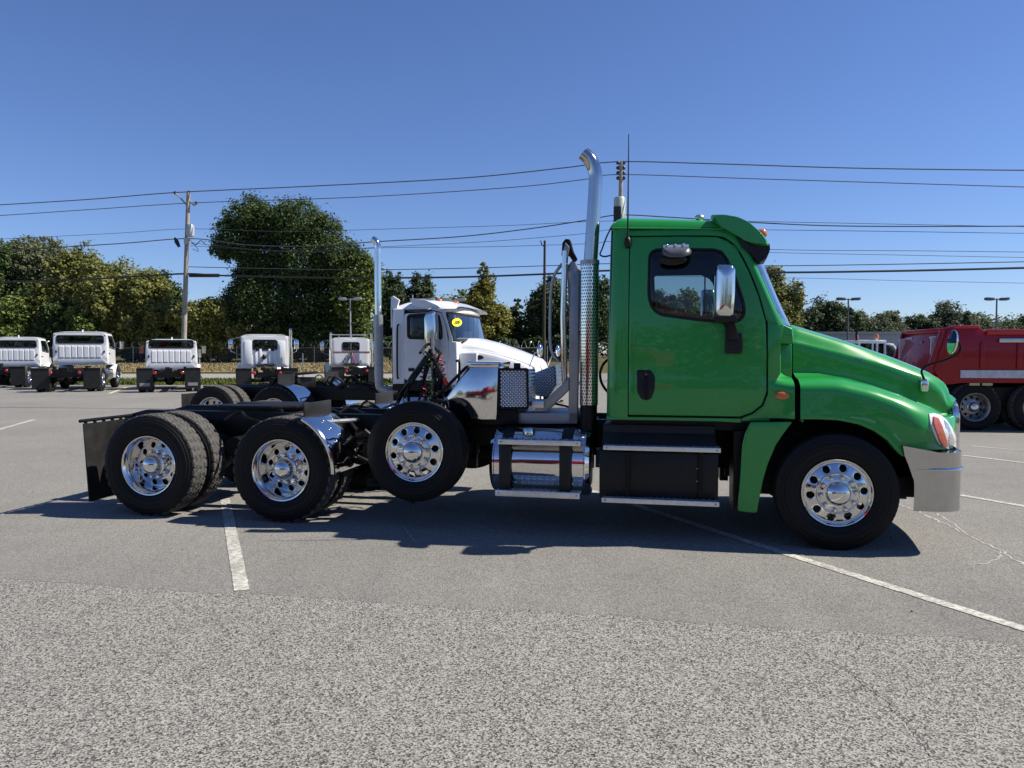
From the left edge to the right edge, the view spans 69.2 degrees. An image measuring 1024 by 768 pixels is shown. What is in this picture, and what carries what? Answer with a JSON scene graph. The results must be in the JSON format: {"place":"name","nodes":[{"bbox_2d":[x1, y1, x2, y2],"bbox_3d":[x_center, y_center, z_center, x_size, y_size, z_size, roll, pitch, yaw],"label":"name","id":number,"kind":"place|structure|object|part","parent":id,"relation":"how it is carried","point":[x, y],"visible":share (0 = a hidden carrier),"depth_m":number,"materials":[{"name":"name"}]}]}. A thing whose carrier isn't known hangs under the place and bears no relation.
{"place":"outdoors","nodes":[
{"label":"outdoors","id":0,"kind":"place"},
{"bbox_2d":[121,374,391,378],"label":"road","id":1,"kind":"structure","parent":0,"point":[385,376],"depth_m":56.85,"materials":[{"name":"grey asphalt"}]},
{"bbox_2d":[0,377,579,384],"bbox_3d":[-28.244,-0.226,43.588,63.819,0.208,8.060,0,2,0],"label":"verge grass","id":2,"kind":"structure","parent":0,"point":[209,381],"depth_m":41.17,"materials":[{"name":"green plant"}]},
{"bbox_2d":[51,360,549,371],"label":"dry grass bank","id":3,"kind":"structure","parent":0,"point":[258,369],"depth_m":72.05,"materials":[{"name":"plant"}]},
{"bbox_2d":[0,288,40,336],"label":"tree","id":4,"kind":"object","parent":3,"relation":"on","point":[15,314],"visible":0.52,"depth_m":85.58,"materials":[{"name":"green plant"}]},
{"bbox_2d":[22,319,50,355],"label":"bush","id":5,"kind":"object","parent":3,"relation":"on","point":[29,321],"visible":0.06,"depth_m":86.46,"materials":[{"name":"green plant"}]},
{"bbox_2d":[59,304,113,331],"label":"tree","id":6,"kind":"object","parent":3,"relation":"on","point":[80,323],"visible":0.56,"depth_m":84.26,"materials":[{"name":"green plant"}]},
{"bbox_2d":[113,335,145,361],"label":"bush","id":7,"kind":"object","parent":3,"relation":"on","point":[127,355],"visible":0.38,"depth_m":87.16,"materials":[{"name":"green plant"}]},
{"bbox_2d":[161,294,230,361],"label":"tree","id":8,"kind":"object","parent":3,"relation":"on","point":[202,313],"visible":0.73,"depth_m":82.78,"materials":[{"name":"green plant"}]},
{"bbox_2d":[215,342,240,360],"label":"bush","id":9,"kind":"object","parent":3,"relation":"on","point":[232,355],"visible":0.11,"depth_m":87.49,"materials":[{"name":"green plant"}]},
{"bbox_2d":[271,314,312,359],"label":"bush","id":10,"kind":"object","parent":3,"relation":"on","point":[286,329],"visible":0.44,"depth_m":85.91,"materials":[{"name":"green plant"}]},
{"bbox_2d":[204,189,385,361],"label":"tree","id":11,"kind":"object","parent":3,"relation":"on","point":[260,304],"visible":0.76,"depth_m":84.76,"materials":[{"name":"green plant"}]},
{"bbox_2d":[48,341,547,362],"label":"fence","id":12,"kind":"object","parent":3,"relation":"on","point":[318,347],"visible":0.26,"depth_m":83.89,"materials":[{"name":"metal"}]},
{"bbox_2d":[305,319,333,361],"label":"bush","id":13,"kind":"object","parent":3,"relation":"on","point":[321,338],"visible":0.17,"depth_m":86.81,"materials":[{"name":"green plant"}]},
{"bbox_2d":[338,297,361,336],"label":"street lamp","id":14,"kind":"object","parent":3,"relation":"on","point":[349,299],"visible":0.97,"depth_m":83.34,"materials":[{"name":"grey metal"}]},
{"bbox_2d":[326,248,387,339],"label":"tree","id":15,"kind":"object","parent":3,"relation":"on","point":[364,289],"visible":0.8,"depth_m":84.72,"materials":[{"name":"green plant"}]},
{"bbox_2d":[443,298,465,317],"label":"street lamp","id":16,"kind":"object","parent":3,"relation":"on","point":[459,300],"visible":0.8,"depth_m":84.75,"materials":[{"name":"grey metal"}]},
{"bbox_2d":[540,240,545,360],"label":"utility pole","id":17,"kind":"object","parent":3,"relation":"on","point":[544,305],"visible":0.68,"depth_m":75.61,"materials":[{"name":"brown wood"}]},
{"bbox_2d":[50,354,607,383],"bbox_3d":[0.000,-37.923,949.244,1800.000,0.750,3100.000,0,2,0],"label":"ground","id":18,"kind":"structure","parent":0,"point":[601,360],"depth_m":81.07,"materials":[{"name":"grey asphalt"}]},
{"bbox_2d":[0,235,35,300],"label":"tree","id":19,"kind":"object","parent":18,"relation":"on","point":[6,289],"visible":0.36,"depth_m":93.97,"materials":[{"name":"green plant"}]},
{"bbox_2d":[1,234,70,291],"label":"tree","id":20,"kind":"object","parent":18,"relation":"on","point":[32,261],"visible":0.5,"depth_m":95.70,"materials":[{"name":"green plant"}]},
{"bbox_2d":[26,300,72,356],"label":"tree","id":21,"kind":"object","parent":18,"relation":"on","point":[48,323],"visible":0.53,"depth_m":84.63,"materials":[{"name":"green plant"}]},
{"bbox_2d":[22,240,105,318],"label":"tree","id":22,"kind":"object","parent":18,"relation":"on","point":[51,291],"visible":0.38,"depth_m":87.63,"materials":[{"name":"green plant"}]},
{"bbox_2d":[63,252,143,356],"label":"tree","id":23,"kind":"object","parent":18,"relation":"on","point":[96,296],"visible":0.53,"depth_m":85.44,"materials":[{"name":"green plant"}]},
{"bbox_2d":[105,266,175,361],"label":"tree","id":24,"kind":"object","parent":18,"relation":"on","point":[139,294],"visible":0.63,"depth_m":85.70,"materials":[{"name":"green plant"}]},
{"bbox_2d":[135,300,178,351],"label":"tree","id":25,"kind":"object","parent":18,"relation":"on","point":[155,323],"visible":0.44,"depth_m":83.89,"materials":[{"name":"green plant"}]},
{"bbox_2d":[160,269,189,305],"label":"tree","id":26,"kind":"object","parent":18,"relation":"on","point":[177,292],"visible":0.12,"depth_m":96.93,"materials":[{"name":"green plant"}]},
{"bbox_2d":[174,191,219,338],"bbox_3d":[-21.957,-6.774,51.553,3.100,13.291,0.799,0,2,0],"label":"utility pole","id":27,"kind":"object","parent":18,"relation":"on","point":[189,229],"visible":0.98,"depth_m":51.58,"materials":[{"name":"brown wood"}]},
{"bbox_2d":[0,214,997,250],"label":"power line","id":28,"kind":"object","parent":27,"relation":"attached to","point":[500,232],"visible":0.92,"depth_m":47.43,"materials":[{"name":"metal"}]},
{"bbox_2d":[0,267,1023,282],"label":"power line","id":29,"kind":"object","parent":27,"relation":"attached to","point":[958,269],"visible":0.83,"depth_m":48.08,"materials":[{"name":"black metal"}]},
{"bbox_2d":[0,161,1023,204],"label":"power line","id":30,"kind":"object","parent":27,"relation":"attached to","point":[541,170],"visible":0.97,"depth_m":46.49,"materials":[{"name":"metal"}]},
{"bbox_2d":[0,174,1023,215],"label":"power line","id":31,"kind":"object","parent":27,"relation":"attached to","point":[537,185],"visible":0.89,"depth_m":46.57,"materials":[{"name":"metal"}]},
{"bbox_2d":[8,220,1023,238],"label":"power line","id":32,"kind":"object","parent":27,"relation":"attached to","point":[531,224],"visible":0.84,"depth_m":47.57,"materials":[{"name":"metal"}]},
{"bbox_2d":[188,261,1023,269],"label":"power line","id":33,"kind":"object","parent":27,"relation":"attached to","point":[607,263],"visible":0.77,"depth_m":46.95,"materials":[{"name":"metal"}]},
{"bbox_2d":[196,230,1023,251],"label":"power line","id":34,"kind":"object","parent":27,"relation":"attached to","point":[603,230],"visible":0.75,"depth_m":46.73,"materials":[{"name":"metal"}]},
{"bbox_2d":[206,311,247,362],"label":"tree","id":35,"kind":"object","parent":18,"relation":"on","point":[232,329],"visible":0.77,"depth_m":84.00,"materials":[{"name":"green plant"}]},
{"bbox_2d":[373,335,391,359],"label":"bush","id":36,"kind":"object","parent":18,"relation":"on","point":[387,352],"visible":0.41,"depth_m":92.52,"materials":[{"name":"green plant"}]},
{"bbox_2d":[372,270,413,337],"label":"tree","id":37,"kind":"object","parent":18,"relation":"on","point":[393,287],"visible":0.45,"depth_m":99.08,"materials":[{"name":"green plant"}]},
{"bbox_2d":[408,269,440,300],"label":"tree","id":38,"kind":"object","parent":18,"relation":"on","point":[423,288],"visible":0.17,"depth_m":100.08,"materials":[{"name":"green plant"}]},
{"bbox_2d":[295,323,607,357],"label":"tree line","id":39,"kind":"object","parent":18,"relation":"on","point":[604,349],"visible":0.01,"depth_m":215.64,"materials":[{"name":"green plant"}]},
{"bbox_2d":[435,289,468,317],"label":"tree","id":40,"kind":"object","parent":18,"relation":"on","point":[461,292],"visible":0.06,"depth_m":103.29,"materials":[{"name":"green plant"}]},
{"bbox_2d":[459,262,518,340],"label":"tree","id":41,"kind":"object","parent":18,"relation":"on","point":[496,321],"visible":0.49,"depth_m":94.30,"materials":[{"name":"green plant"}]},
{"bbox_2d":[490,336,519,348],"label":"bush","id":42,"kind":"object","parent":18,"relation":"on","point":[504,340],"visible":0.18,"depth_m":92.84,"materials":[{"name":"green plant"}]},
{"bbox_2d":[507,298,531,343],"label":"tree","id":43,"kind":"object","parent":18,"relation":"on","point":[521,329],"visible":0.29,"depth_m":98.94,"materials":[{"name":"green plant"}]},
{"bbox_2d":[517,335,549,357],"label":"bush","id":44,"kind":"object","parent":18,"relation":"on","point":[532,349],"visible":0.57,"depth_m":94.38,"materials":[{"name":"green plant"}]},
{"bbox_2d":[520,275,568,360],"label":"tree","id":45,"kind":"object","parent":18,"relation":"on","point":[533,315],"visible":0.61,"depth_m":95.92,"materials":[{"name":"dark green leaves"},{"name":"grey brown bark"}]},
{"bbox_2d":[541,333,579,361],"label":"bush","id":46,"kind":"object","parent":18,"relation":"on","point":[556,341],"visible":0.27,"depth_m":92.95,"materials":[{"name":"green plant"}]},
{"bbox_2d":[598,274,609,350],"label":"tree","id":47,"kind":"object","parent":18,"relation":"on","point":[603,310],"visible":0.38,"depth_m":94.84,"materials":[{"name":"green plant"}]},
{"bbox_2d":[613,161,625,221],"bbox_3d":[6.555,-6.772,45.418,0.817,13.779,1.019,0,2,0],"label":"utility pole","id":48,"kind":"object","parent":18,"relation":"on","point":[619,211],"visible":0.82,"depth_m":44.97,"materials":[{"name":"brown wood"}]},
{"bbox_2d":[199,241,1003,251],"bbox_3d":[4.543,-8.268,45.755,55.061,2.225,0.922,1,2,13],"label":"power line","id":49,"kind":"object","parent":48,"relation":"attached to","point":[610,241],"visible":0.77,"depth_m":45.83,"materials":[{"name":"metal"}]},
{"bbox_2d":[684,276,1001,282],"bbox_3d":[19.029,-5.968,42.584,25.497,1.205,0.324,1,2,15],"label":"power line","id":50,"kind":"object","parent":48,"relation":"attached to","point":[860,279],"visible":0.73,"depth_m":42.43,"materials":[{"name":"metal"}]},
{"bbox_2d":[769,252,1023,257],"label":"power line","id":51,"kind":"object","parent":48,"relation":"attached to","point":[910,255],"visible":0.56,"depth_m":41.73,"materials":[{"name":"metal"}]},
{"bbox_2d":[655,288,684,313],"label":"tree","id":52,"kind":"object","parent":18,"relation":"on","point":[665,304],"visible":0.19,"depth_m":98.25,"materials":[{"name":"green plant"}]},
{"bbox_2d":[677,286,700,315],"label":"tree","id":53,"kind":"object","parent":18,"relation":"on","point":[691,305],"visible":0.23,"depth_m":102.54,"materials":[{"name":"green plant"}]},
{"bbox_2d":[765,260,809,327],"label":"tree","id":54,"kind":"object","parent":18,"relation":"on","point":[792,303],"visible":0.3,"depth_m":93.96,"materials":[{"name":"green plant"}]},
{"bbox_2d":[796,292,853,331],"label":"tree","id":55,"kind":"object","parent":18,"relation":"on","point":[827,317],"visible":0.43,"depth_m":162.36,"materials":[{"name":"green plant"}]},
{"bbox_2d":[818,305,869,331],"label":"tree","id":56,"kind":"object","parent":18,"relation":"on","point":[856,321],"visible":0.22,"depth_m":164.61,"materials":[{"name":"green plant"}]},
{"bbox_2d":[818,332,900,346],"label":"warehouse","id":57,"kind":"structure","parent":18,"relation":"on","point":[891,337],"depth_m":111.79,"materials":[{"name":"grey metal"}]},
{"bbox_2d":[855,309,898,331],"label":"tree","id":58,"kind":"object","parent":18,"relation":"on","point":[883,325],"visible":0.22,"depth_m":167.51,"materials":[{"name":"green plant"}]},
{"bbox_2d":[870,310,911,331],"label":"tree","id":59,"kind":"object","parent":18,"relation":"on","point":[894,317],"visible":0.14,"depth_m":171.91,"materials":[{"name":"green plant"}]},
{"bbox_2d":[900,313,944,330],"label":"tree","id":60,"kind":"object","parent":18,"relation":"on","point":[919,321],"visible":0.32,"depth_m":174.69,"materials":[{"name":"green plant"}]},
{"bbox_2d":[928,299,966,327],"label":"tree","id":61,"kind":"object","parent":18,"relation":"on","point":[946,311],"visible":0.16,"depth_m":177.26,"materials":[{"name":"green plant"}]},
{"bbox_2d":[942,309,987,329],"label":"tree","id":62,"kind":"object","parent":18,"relation":"on","point":[968,317],"visible":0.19,"depth_m":164.12,"materials":[{"name":"green plant"}]},
{"bbox_2d":[967,311,1007,328],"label":"tree","id":63,"kind":"object","parent":18,"relation":"on","point":[986,321],"visible":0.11,"depth_m":166.55,"materials":[{"name":"green plant"}]},
{"bbox_2d":[981,312,1020,323],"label":"tree line","id":64,"kind":"object","parent":18,"relation":"on","point":[993,319],"visible":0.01,"depth_m":212.28,"materials":[{"name":"green plant"}]},
{"bbox_2d":[989,314,1023,328],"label":"tree","id":65,"kind":"object","parent":18,"relation":"on","point":[1011,325],"visible":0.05,"depth_m":170.75,"materials":[{"name":"green plant"}]},
{"bbox_2d":[1006,313,1023,328],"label":"tree","id":66,"kind":"object","parent":18,"relation":"on","point":[1021,319],"visible":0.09,"depth_m":174.74,"materials":[{"name":"green plant"}]},
{"bbox_2d":[0,579,1023,767],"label":"coarse pavement","id":67,"kind":"structure","parent":0,"point":[447,694],"depth_m":3.77,"materials":[{"name":"grey asphalt"}]},
{"bbox_2d":[448,535,542,549],"bbox_3d":[-0.184,1.418,6.689,1.061,0.001,0.067,1,3,31],"label":"pavement crack","id":68,"kind":"object","parent":67,"relation":"on","point":[498,542],"visible":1,"depth_m":6.67,"materials":[{"name":"grey asphalt"}]},
{"bbox_2d":[0,492,1023,643],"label":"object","id":69,"kind":"structure","parent":67,"relation":"on","point":[592,555],"depth_m":6.14,"materials":[{"name":"grey asphalt"}]},
{"bbox_2d":[220,498,249,590],"bbox_3d":[-2.640,1.404,6.984,0.114,0.001,3.648,-1,3,-23],"label":"parking line","id":70,"kind":"object","parent":69,"relation":"on","point":[239,575],"visible":1,"depth_m":6.41,"materials":[{"name":"white paint"}]},
{"bbox_2d":[871,687,931,753],"bbox_3d":[1.818,1.552,3.454,0.042,0.001,0.629,0,2,4],"label":"pavement crack","id":71,"kind":"object","parent":67,"relation":"on","point":[906,719],"visible":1,"depth_m":3.43,"materials":[{"name":"grey asphalt"}]},
{"bbox_2d":[937,513,967,534],"bbox_3d":[4.383,1.389,7.391,0.055,0.001,0.960,1,2,13],"label":"pavement crack","id":72,"kind":"object","parent":67,"relation":"on","point":[954,523],"visible":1,"depth_m":7.39,"materials":[{"name":"grey asphalt"}]},
{"bbox_2d":[901,505,1023,564],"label":"pavement crack","id":73,"kind":"object","parent":67,"relation":"on","point":[971,536],"visible":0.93,"depth_m":6.79,"materials":[{"name":"grey asphalt"}]},
{"bbox_2d":[968,551,1001,564],"bbox_3d":[3.946,1.441,6.124,0.666,0.001,0.102,-2,3,-37],"label":"pavement crack","id":74,"kind":"object","parent":67,"relation":"on","point":[999,556],"visible":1,"depth_m":6.10,"materials":[{"name":"grey asphalt"}]},
{"bbox_2d":[0,373,1023,491],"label":"parking lot","id":75,"kind":"structure","parent":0,"point":[44,451],"depth_m":13.97,"materials":[{"name":"grey asphalt"}]},
{"bbox_2d":[0,419,35,429],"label":"parking line","id":76,"kind":"object","parent":75,"relation":"on","point":[16,424],"visible":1,"depth_m":17.65,"materials":[{"name":"white paint"}]},
{"bbox_2d":[0,335,53,386],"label":"medium truck","id":77,"kind":"object","parent":75,"relation":"on","point":[20,357],"visible":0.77,"depth_m":39.03,"materials":[{"name":"white paint"}]},
{"bbox_3d":[-25.370,-1.704,40.220,0.164,1.480,1.776,-1,2,-18],"label":"door","id":78,"kind":"part","parent":77,"relation":"part of","materials":[{"name":"white paint"}]},
{"bbox_2d":[8,407,142,408],"bbox_3d":[-14.142,0.741,23.065,7.417,0.001,0.109,0,2,7],"label":"lot joint","id":79,"kind":"object","parent":75,"relation":"on","point":[114,408],"visible":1,"depth_m":22.79,"materials":[{"name":"grey asphalt"}]},
{"bbox_2d":[31,330,123,391],"bbox_3d":[-20.351,-1.166,35.196,3.099,2.820,6.604,-1,2,-18],"label":"medium truck","id":80,"kind":"object","parent":75,"relation":"on","point":[72,348],"visible":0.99,"depth_m":34.65,"materials":[{"name":"white paint"}]},
{"bbox_3d":[-19.495,-1.691,36.037,0.171,1.480,1.882,-1,2,-18],"label":"door","id":81,"kind":"part","parent":80,"relation":"part of","materials":[{"name":"white paint"}]},
{"bbox_2d":[136,337,205,391],"bbox_3d":[-16.015,-0.977,34.980,2.980,2.460,6.430,-1,3,-22],"label":"medium truck","id":82,"kind":"object","parent":75,"relation":"on","point":[171,361],"visible":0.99,"depth_m":34.41,"materials":[{"name":"white paint"}]},
{"bbox_2d":[198,349,201,363],"bbox_3d":[-15.466,-0.771,36.783,0.180,1.900,0.060,0,2,0],"label":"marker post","id":83,"kind":"object","parent":75,"relation":"on","point":[199,353],"visible":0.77,"depth_m":36.73,"materials":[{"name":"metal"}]},
{"bbox_2d":[228,328,298,383],"bbox_3d":[-11.647,-1.179,34.970,3.220,2.865,7.130,-1,3,-20],"label":"semi truck","id":84,"kind":"object","parent":75,"relation":"on","point":[265,353],"visible":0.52,"depth_m":34.28,"materials":[{"name":"white paint"}]},
{"bbox_2d":[320,332,373,383],"bbox_3d":[-8.624,-1.338,39.500,2.962,2.808,6.631,-1,2,-18],"label":"semi truck","id":85,"kind":"object","parent":75,"relation":"on","point":[354,355],"visible":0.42,"depth_m":38.81,"materials":[{"name":"white paint"}]},
{"bbox_2d":[181,236,563,407],"bbox_3d":[-2.756,-0.856,14.878,7.285,3.881,2.820,1,2,14],"label":"semi truck","id":86,"kind":"object","parent":75,"relation":"on","point":[416,321],"visible":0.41,"depth_m":13.83,"materials":[{"name":"white paint"}]},
{"bbox_3d":[-1.571,-0.679,13.514,0.842,1.237,0.074,1,2,14],"label":"door","id":87,"kind":"part","parent":86,"relation":"part of","materials":[{"name":"white paint"}]},
{"bbox_3d":[-1.066,-0.762,15.531,0.843,1.237,0.066,1,2,14],"label":"door","id":88,"kind":"part","parent":86,"relation":"part of","materials":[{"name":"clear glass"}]},
{"bbox_2d":[78,134,962,550],"bbox_3d":[-0.137,-0.476,8.126,8.828,3.680,2.880,0,2,12],"label":"semi truck","id":89,"kind":"object","parent":75,"relation":"on","point":[746,386],"visible":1,"depth_m":6.83,"materials":[{"name":"green metal"}]},
{"bbox_3d":[1.660,-0.526,6.669,1.200,1.626,0.157,0,2,12],"label":"door","id":90,"kind":"part","parent":89,"relation":"part of","materials":[{"name":"green paint"}]},
{"bbox_3d":[2.086,-0.612,8.749,1.200,1.626,0.157,0,2,12],"label":"door","id":91,"kind":"part","parent":89,"relation":"part of","materials":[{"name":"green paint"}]},
{"bbox_2d":[545,347,579,360],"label":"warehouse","id":92,"kind":"structure","parent":75,"relation":"on","point":[552,359],"depth_m":104.94,"materials":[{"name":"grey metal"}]},
{"bbox_2d":[592,490,785,552],"bbox_3d":[1.150,1.329,8.787,0.109,0.001,5.458,-1,3,-25],"label":"parking line","id":93,"kind":"object","parent":75,"relation":"on","point":[736,537],"visible":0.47,"depth_m":7.17,"materials":[{"name":"white paint"}]},
{"bbox_2d":[836,297,860,339],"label":"street lamp","id":94,"kind":"object","parent":75,"relation":"on","point":[848,299],"visible":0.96,"depth_m":83.45,"materials":[{"name":"grey metal"}]},
{"bbox_2d":[845,331,895,357],"bbox_3d":[19.590,-1.354,40.854,2.732,3.105,1.850,0,2,0],"label":"utility truck","id":95,"kind":"object","parent":75,"relation":"on","point":[882,347],"visible":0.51,"depth_m":39.95,"materials":[{"name":"white paint"}]},
{"bbox_3d":[18.988,-1.813,40.810,0.591,0.798,1.700,0,2,0],"label":"window","id":96,"kind":"part","parent":95,"relation":"part of","materials":[{"name":"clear glass"}]},
{"bbox_3d":[19.855,-1.813,40.835,0.290,0.799,1.650,0,2,0],"label":"window","id":97,"kind":"part","parent":95,"relation":"part of","materials":[{"name":"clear glass"}]},
{"bbox_3d":[20.382,-1.762,39.926,0.537,0.660,0.030,0,2,0],"label":"window","id":98,"kind":"part","parent":95,"relation":"part of","materials":[{"name":"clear glass"}]},
{"bbox_2d":[779,552,1023,630],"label":"parking line","id":99,"kind":"object","parent":75,"relation":"on","point":[940,602],"visible":1,"depth_m":5.23,"materials":[{"name":"white paint"}]},
{"bbox_2d":[893,325,1023,430],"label":"dump truck","id":100,"kind":"object","parent":75,"relation":"on","point":[980,375],"visible":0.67,"depth_m":16.24,"materials":[{"name":"red paint"}]},
{"bbox_2d":[960,494,1023,506],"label":"parking line","id":101,"kind":"object","parent":75,"relation":"on","point":[992,500],"visible":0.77,"depth_m":8.54,"materials":[{"name":"white paint"}]},
{"bbox_2d":[962,455,1023,462],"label":"parking line","id":102,"kind":"object","parent":75,"relation":"on","point":[992,458],"visible":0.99,"depth_m":11.89,"materials":[{"name":"white paint"}]},
{"bbox_2d":[984,297,1009,328],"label":"street lamp","id":103,"kind":"object","parent":75,"relation":"on","point":[996,299],"visible":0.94,"depth_m":83.42,"materials":[{"name":"grey metal"}]},
{"bbox_2d":[0,0,1023,353],"label":"sky","id":104,"kind":"structure","parent":0,"point":[99,98],"materials":[{"name":"blue"}]}
]}

